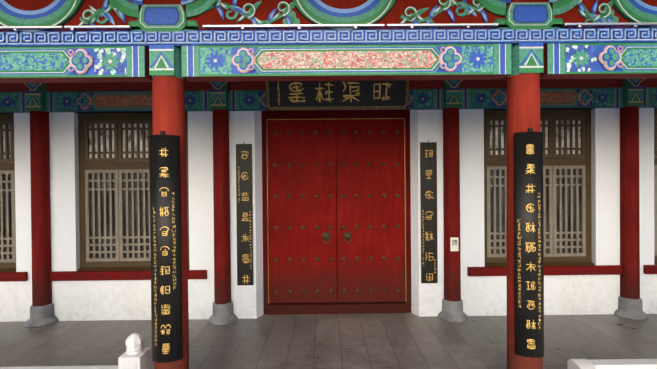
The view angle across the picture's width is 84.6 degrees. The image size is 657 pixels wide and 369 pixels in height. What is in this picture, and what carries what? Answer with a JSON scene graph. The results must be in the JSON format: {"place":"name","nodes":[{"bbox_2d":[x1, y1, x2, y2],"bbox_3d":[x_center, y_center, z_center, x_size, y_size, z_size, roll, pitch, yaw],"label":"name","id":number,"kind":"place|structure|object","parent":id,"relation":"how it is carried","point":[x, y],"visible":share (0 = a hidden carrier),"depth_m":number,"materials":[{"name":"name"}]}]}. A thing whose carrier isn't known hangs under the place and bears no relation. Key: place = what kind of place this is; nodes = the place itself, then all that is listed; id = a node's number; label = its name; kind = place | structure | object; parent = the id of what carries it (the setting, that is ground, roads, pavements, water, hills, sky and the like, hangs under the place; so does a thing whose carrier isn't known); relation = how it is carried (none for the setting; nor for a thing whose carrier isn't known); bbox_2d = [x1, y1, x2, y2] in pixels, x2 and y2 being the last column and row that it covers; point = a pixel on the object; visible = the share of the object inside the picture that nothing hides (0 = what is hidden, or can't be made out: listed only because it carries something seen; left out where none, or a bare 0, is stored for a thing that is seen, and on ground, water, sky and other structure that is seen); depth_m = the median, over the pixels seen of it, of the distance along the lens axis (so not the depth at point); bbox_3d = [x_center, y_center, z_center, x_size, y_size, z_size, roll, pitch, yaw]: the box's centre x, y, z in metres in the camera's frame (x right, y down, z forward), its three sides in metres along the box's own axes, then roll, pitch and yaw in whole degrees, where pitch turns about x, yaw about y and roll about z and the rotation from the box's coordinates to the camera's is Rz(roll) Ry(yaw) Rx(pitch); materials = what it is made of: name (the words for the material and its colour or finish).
{"place":"outdoors","nodes":[
{"label":"outdoors","id":0,"kind":"place"},
{"label":"ground","id":1,"kind":"structure","parent":0,"visible":0},
{"bbox_2d":[0,333,150,368],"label":"balustrade","id":2,"kind":"object","parent":1,"relation":"on","point":[136,355],"visible":1,"depth_m":3.11,"materials":[{"name":"white stone"}]},
{"bbox_2d":[0,108,656,300],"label":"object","id":3,"kind":"object","parent":1,"relation":"on","point":[335,121],"visible":0.06,"depth_m":5.26,"materials":[{"name":"black"}]},
{"bbox_2d":[0,313,656,368],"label":"platform floor","id":4,"kind":"structure","parent":1,"relation":"on","point":[362,341],"depth_m":4.22,"materials":[{"name":"stone"}]},
{"bbox_2d":[24,111,58,327],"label":"column","id":5,"kind":"structure","parent":4,"relation":"on","point":[41,310],"depth_m":4.81,"materials":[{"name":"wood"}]},
{"bbox_2d":[152,76,188,368],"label":"column","id":6,"kind":"structure","parent":4,"relation":"on","point":[168,104],"depth_m":3.08,"materials":[{"name":"wood"}]},
{"bbox_2d":[149,131,182,362],"bbox_3d":[-1.355,0.515,2.997,0.245,1.908,0.075,-1,0,-8],"label":"couplet plaque","id":7,"kind":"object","parent":6,"relation":"attached to","point":[170,161],"depth_m":2.98,"materials":[{"name":"black paint"}]},
{"bbox_2d":[153,148,175,353],"bbox_3d":[-1.354,0.547,2.979,0.179,1.701,0.023,-1,0,-8],"label":"plaque lettering","id":8,"kind":"object","parent":7,"relation":"attached to","point":[162,271],"depth_m":2.97,"materials":[{"name":"gold metal"}]},
{"bbox_2d":[0,43,656,82],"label":"painted beam","id":9,"kind":"structure","parent":6,"relation":"attached to","point":[207,63],"depth_m":3.04,"materials":[{"name":"multicoloured paint"}]},
{"bbox_2d":[0,28,656,48],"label":"fret band","id":10,"kind":"object","parent":9,"relation":"on","point":[179,39],"visible":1,"depth_m":3.03,"materials":[{"name":"blue paint"}]},
{"bbox_2d":[0,22,656,30],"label":"light rail","id":11,"kind":"object","parent":10,"relation":"on","point":[356,26],"visible":0.98,"depth_m":3.00,"materials":[{"name":"silver metal"}]},
{"bbox_2d":[149,42,543,79],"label":"eave column heads","id":12,"kind":"object","parent":6,"relation":"on","point":[166,60],"visible":0.67,"depth_m":3.03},
{"bbox_2d":[208,109,237,324],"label":"column","id":13,"kind":"structure","parent":4,"relation":"on","point":[223,312],"depth_m":4.82,"materials":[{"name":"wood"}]},
{"bbox_2d":[0,108,656,321],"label":"wall","id":14,"kind":"structure","parent":4,"relation":"on","point":[131,299],"depth_m":4.96,"materials":[{"name":"paint"}]},
{"bbox_2d":[0,114,15,271],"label":"window","id":15,"kind":"structure","parent":14,"relation":"attached to","point":[7,219],"depth_m":5.01,"materials":[{"name":"brown wood"}]},
{"bbox_2d":[77,113,189,270],"bbox_3d":[-2.688,0.093,5.001,1.545,2.170,0.130,-1,0,0],"label":"window","id":16,"kind":"structure","parent":14,"relation":"attached to","point":[114,191],"depth_m":5.02,"materials":[{"name":"brown wood"}]},
{"bbox_2d":[236,144,253,284],"bbox_3d":[-1.146,0.398,4.936,0.218,1.962,0.026,-1,0,0],"label":"couplet plaque","id":17,"kind":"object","parent":14,"relation":"attached to","point":[244,228],"depth_m":4.92,"materials":[{"name":"black paint"}]},
{"bbox_2d":[237,151,251,283],"bbox_3d":[-1.143,0.449,4.921,0.184,1.806,0.001,-1,0,0],"label":"plaque lettering","id":18,"kind":"object","parent":17,"relation":"attached to","point":[245,238],"depth_m":4.92,"materials":[{"name":"gold metal"}]},
{"bbox_2d":[0,87,656,112],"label":"painted beam","id":19,"kind":"structure","parent":14,"relation":"attached to","point":[255,100],"depth_m":4.87,"materials":[{"name":"paint"}]},
{"bbox_2d":[0,79,656,91],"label":"band wall","id":20,"kind":"structure","parent":14,"relation":"attached to","point":[260,85],"depth_m":4.89,"materials":[{"name":"paint"}]},
{"bbox_2d":[265,80,409,110],"bbox_3d":[0.119,-1.205,4.789,1.880,0.433,0.220,-1,0,0],"label":"name board","id":21,"kind":"object","parent":20,"relation":"attached to","point":[397,91],"visible":0.6,"depth_m":4.75,"materials":[{"name":"black paint"}]},
{"bbox_2d":[266,82,408,109],"bbox_3d":[0.119,-1.195,4.737,1.857,0.394,0.112,-1,0,0],"label":"sign lettering","id":22,"kind":"object","parent":21,"relation":"attached to","point":[329,92],"visible":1,"depth_m":4.74},
{"bbox_2d":[0,265,656,281],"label":"sill band","id":23,"kind":"object","parent":14,"relation":"attached to","point":[202,274],"visible":0.73,"depth_m":4.92,"materials":[{"name":"red paint"}]},
{"bbox_2d":[261,110,411,314],"bbox_3d":[0.115,0.356,5.177,2.150,2.958,0.174,-1,0,0],"label":"door frame","id":24,"kind":"object","parent":14,"relation":"attached to","point":[337,307],"visible":0.58,"depth_m":5.11,"materials":[{"name":"red wood"}]},
{"bbox_2d":[268,120,336,302],"bbox_3d":[-0.372,0.387,5.187,0.968,2.613,0.060,-1,0,0],"label":"door leaf","id":25,"kind":"object","parent":24,"relation":"attached to","point":[309,180],"visible":0.96,"depth_m":5.16,"materials":[{"name":"red wood"}]},
{"bbox_2d":[273,130,332,293],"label":"studs","id":26,"kind":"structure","parent":25,"relation":"attached to","point":[326,235],"depth_m":5.14,"materials":[{"name":"gold metal"}]},
{"bbox_2d":[266,118,405,303],"bbox_3d":[0.116,0.380,5.155,1.970,2.633,0.020,-1,0,0],"label":"door trim","id":27,"kind":"structure","parent":24,"relation":"attached to","point":[405,195],"depth_m":5.15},
{"bbox_2d":[272,110,401,116],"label":"door lintel pegs","id":28,"kind":"object","parent":24,"relation":"attached to","point":[316,113],"depth_m":5.06,"materials":[{"name":"red wood"}]},
{"bbox_2d":[336,119,404,301],"bbox_3d":[0.604,0.378,5.194,0.968,2.613,0.060,-1,0,0],"label":"door leaf","id":29,"kind":"object","parent":24,"relation":"attached to","point":[363,211],"visible":1,"depth_m":5.16,"materials":[{"name":"red wood"}]},
{"bbox_2d":[340,130,399,292],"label":"studs","id":30,"kind":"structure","parent":29,"relation":"attached to","point":[347,235],"depth_m":5.15,"materials":[{"name":"gold metal"}]},
{"bbox_2d":[420,140,437,282],"bbox_3d":[1.378,0.374,4.955,0.223,1.962,0.026,-1,0,0],"label":"couplet plaque","id":31,"kind":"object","parent":14,"relation":"attached to","point":[428,182],"depth_m":4.94,"materials":[{"name":"black paint"}]},
{"bbox_2d":[422,150,435,280],"bbox_3d":[1.375,0.426,4.941,0.192,1.804,0.001,-1,0,0],"label":"couplet gilding","id":32,"kind":"object","parent":31,"relation":"attached to","point":[427,234],"depth_m":4.94,"materials":[{"name":"gold metal"}]},
{"bbox_2d":[484,109,594,265],"bbox_3d":[2.916,0.041,5.045,1.545,2.170,0.130,-1,0,0],"label":"window","id":33,"kind":"structure","parent":14,"relation":"attached to","point":[567,226],"depth_m":5.07,"materials":[{"name":"brown wood"}]},
{"bbox_2d":[654,109,656,264],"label":"window","id":34,"kind":"structure","parent":14,"relation":"attached to","point":[655,186],"depth_m":5.08,"materials":[{"name":"brown wood"}]},
{"bbox_2d":[438,107,467,322],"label":"column","id":35,"kind":"structure","parent":4,"relation":"on","point":[452,306],"depth_m":4.85,"materials":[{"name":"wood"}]},
{"bbox_2d":[450,237,458,250],"bbox_3d":[1.692,0.802,4.840,0.110,0.183,0.016,-1,0,0],"label":"notice sign","id":36,"kind":"object","parent":35,"relation":"attached to","point":[454,244],"visible":1,"depth_m":4.84,"materials":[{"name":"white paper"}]},
{"bbox_2d":[506,73,542,368],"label":"column","id":37,"kind":"structure","parent":4,"relation":"on","point":[523,102],"depth_m":3.11,"materials":[{"name":"wood"}]},
{"bbox_2d":[514,128,543,357],"bbox_3d":[1.680,0.486,3.017,0.224,1.908,0.071,0,0,14],"label":"couplet plaque","id":38,"kind":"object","parent":37,"relation":"attached to","point":[523,179],"depth_m":3.00,"materials":[{"name":"black paint"}]},
{"bbox_2d":[517,144,540,348],"bbox_3d":[1.674,0.520,3.007,0.177,1.706,0.023,0,0,15],"label":"plaque lettering","id":39,"kind":"object","parent":38,"relation":"attached to","point":[531,245],"depth_m":3.00,"materials":[{"name":"gold metal"}]},
{"bbox_2d":[614,106,647,319],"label":"column","id":40,"kind":"structure","parent":4,"relation":"on","point":[630,303],"depth_m":4.87,"materials":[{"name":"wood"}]},
{"bbox_2d":[24,79,643,110],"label":"column heads","id":41,"kind":"object","parent":40,"relation":"on","point":[35,95],"depth_m":4.82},
{"bbox_2d":[567,359,656,368],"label":"balustrade","id":42,"kind":"object","parent":1,"relation":"on","point":[613,364],"visible":1,"depth_m":3.11,"materials":[{"name":"white stone"}]},
{"bbox_3d":[0.073,-3.218,6.409,20.000,2.640,9.050,-1,0,0],"label":"roof","id":43,"kind":"object","parent":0,"visible":0},
{"bbox_2d":[0,0,656,31],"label":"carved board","id":44,"kind":"object","parent":43,"relation":"attached to","point":[158,15],"visible":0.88,"depth_m":3.05,"materials":[{"name":"green paint"}]}
]}

